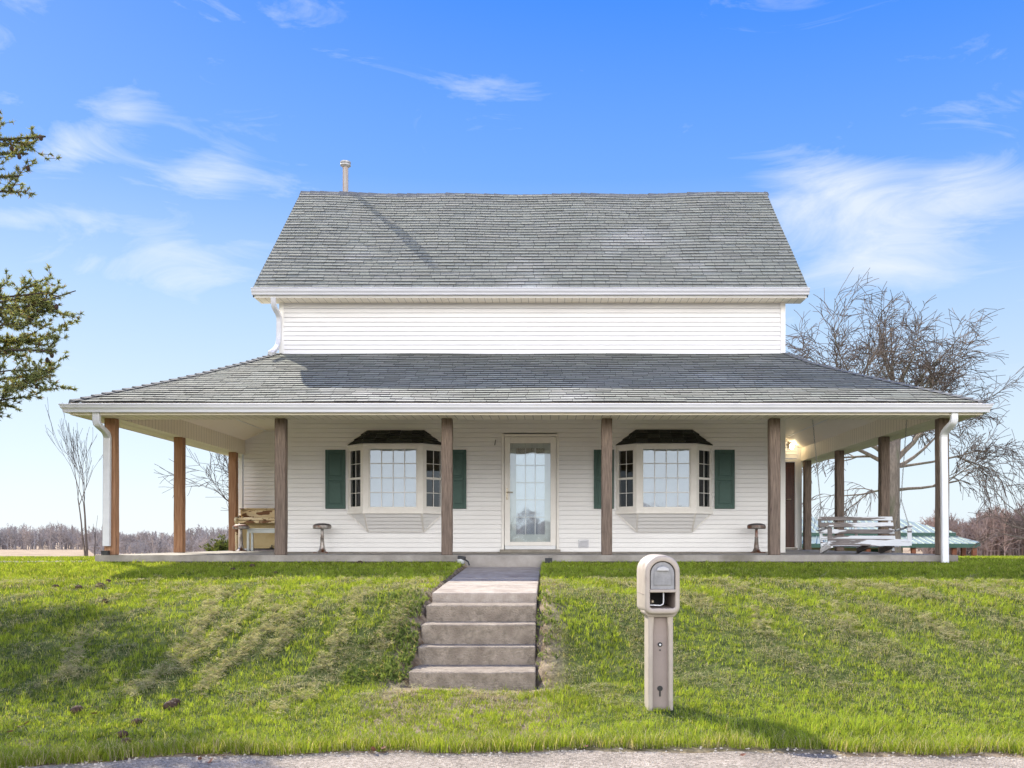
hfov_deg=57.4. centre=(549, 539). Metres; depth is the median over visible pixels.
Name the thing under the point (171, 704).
pine cone
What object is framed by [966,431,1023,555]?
bare tree
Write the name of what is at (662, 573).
door
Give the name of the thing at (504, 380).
farmhouse
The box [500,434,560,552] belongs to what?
front door
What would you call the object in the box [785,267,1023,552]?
bare tree
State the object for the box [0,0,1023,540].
sky
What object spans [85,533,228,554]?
thicket
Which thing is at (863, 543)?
porch swing
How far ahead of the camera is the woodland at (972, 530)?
188.48 m
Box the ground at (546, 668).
[0,543,1023,767]
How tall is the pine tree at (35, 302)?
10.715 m
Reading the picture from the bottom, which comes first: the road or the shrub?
the road
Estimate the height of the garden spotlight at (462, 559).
0.152 m
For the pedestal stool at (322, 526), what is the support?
on the farmhouse
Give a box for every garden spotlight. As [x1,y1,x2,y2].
[457,556,469,564]
[545,558,551,562]
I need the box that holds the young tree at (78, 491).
[45,398,101,555]
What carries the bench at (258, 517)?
on the farmhouse
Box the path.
[432,567,540,602]
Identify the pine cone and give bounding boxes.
[70,705,84,713]
[95,582,104,587]
[117,730,128,737]
[120,737,131,744]
[131,718,142,724]
[163,701,176,709]
[169,698,180,704]
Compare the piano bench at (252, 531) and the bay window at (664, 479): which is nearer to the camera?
the bay window at (664, 479)
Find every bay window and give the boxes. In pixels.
[346,429,440,531]
[614,428,713,531]
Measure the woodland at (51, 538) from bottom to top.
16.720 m
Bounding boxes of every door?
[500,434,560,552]
[650,562,673,588]
[785,459,797,549]
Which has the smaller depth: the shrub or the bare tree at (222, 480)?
the shrub
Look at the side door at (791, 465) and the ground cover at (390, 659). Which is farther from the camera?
the side door at (791, 465)
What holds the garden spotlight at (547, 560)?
on the ground at (546, 668)
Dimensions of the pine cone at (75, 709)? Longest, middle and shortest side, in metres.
0.110 x 0.088 x 0.084 m
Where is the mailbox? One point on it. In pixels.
(658, 590)
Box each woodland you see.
[0,520,228,549]
[916,499,1023,555]
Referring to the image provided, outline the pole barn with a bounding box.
[802,517,979,555]
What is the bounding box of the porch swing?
[812,420,913,552]
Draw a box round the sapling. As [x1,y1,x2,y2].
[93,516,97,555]
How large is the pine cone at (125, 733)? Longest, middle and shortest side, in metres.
0.082 x 0.066 x 0.063 m
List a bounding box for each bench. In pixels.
[234,508,274,550]
[246,528,274,550]
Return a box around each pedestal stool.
[233,524,249,550]
[313,523,331,552]
[747,523,765,552]
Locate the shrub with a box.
[199,534,228,550]
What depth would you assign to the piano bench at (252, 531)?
19.70 m
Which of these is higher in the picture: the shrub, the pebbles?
the shrub
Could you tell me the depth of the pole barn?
59.46 m
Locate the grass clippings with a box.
[47,572,1018,721]
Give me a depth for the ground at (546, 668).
8.57 m
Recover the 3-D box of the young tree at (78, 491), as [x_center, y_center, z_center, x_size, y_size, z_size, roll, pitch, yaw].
[-17.056,-2.206,33.635,2.429,5.955,0.990,0,0,-10]
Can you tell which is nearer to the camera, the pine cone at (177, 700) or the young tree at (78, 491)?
the pine cone at (177, 700)
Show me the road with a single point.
(597, 759)
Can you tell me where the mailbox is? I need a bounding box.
[637,554,679,710]
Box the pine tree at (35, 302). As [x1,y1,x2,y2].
[0,109,84,420]
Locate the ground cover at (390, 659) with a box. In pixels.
[336,585,568,687]
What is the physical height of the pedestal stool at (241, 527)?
0.574 m
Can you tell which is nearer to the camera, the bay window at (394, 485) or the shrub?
the bay window at (394, 485)
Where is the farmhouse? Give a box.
[58,160,993,566]
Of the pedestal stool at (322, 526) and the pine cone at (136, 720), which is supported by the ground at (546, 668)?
the pine cone at (136, 720)
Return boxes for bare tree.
[155,447,228,510]
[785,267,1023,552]
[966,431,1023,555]
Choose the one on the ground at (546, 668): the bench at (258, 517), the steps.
the steps
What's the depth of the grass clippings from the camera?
9.20 m
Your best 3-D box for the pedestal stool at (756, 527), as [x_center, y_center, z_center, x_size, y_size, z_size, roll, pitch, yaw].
[3.760,-0.032,17.000,0.340,0.549,0.340,0,0,0]
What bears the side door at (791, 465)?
in the farmhouse
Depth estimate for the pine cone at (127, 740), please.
6.56 m
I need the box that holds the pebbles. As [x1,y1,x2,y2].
[0,561,1022,767]
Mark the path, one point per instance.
(494, 584)
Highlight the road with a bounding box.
[24,750,1023,767]
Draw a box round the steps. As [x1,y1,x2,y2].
[409,602,536,690]

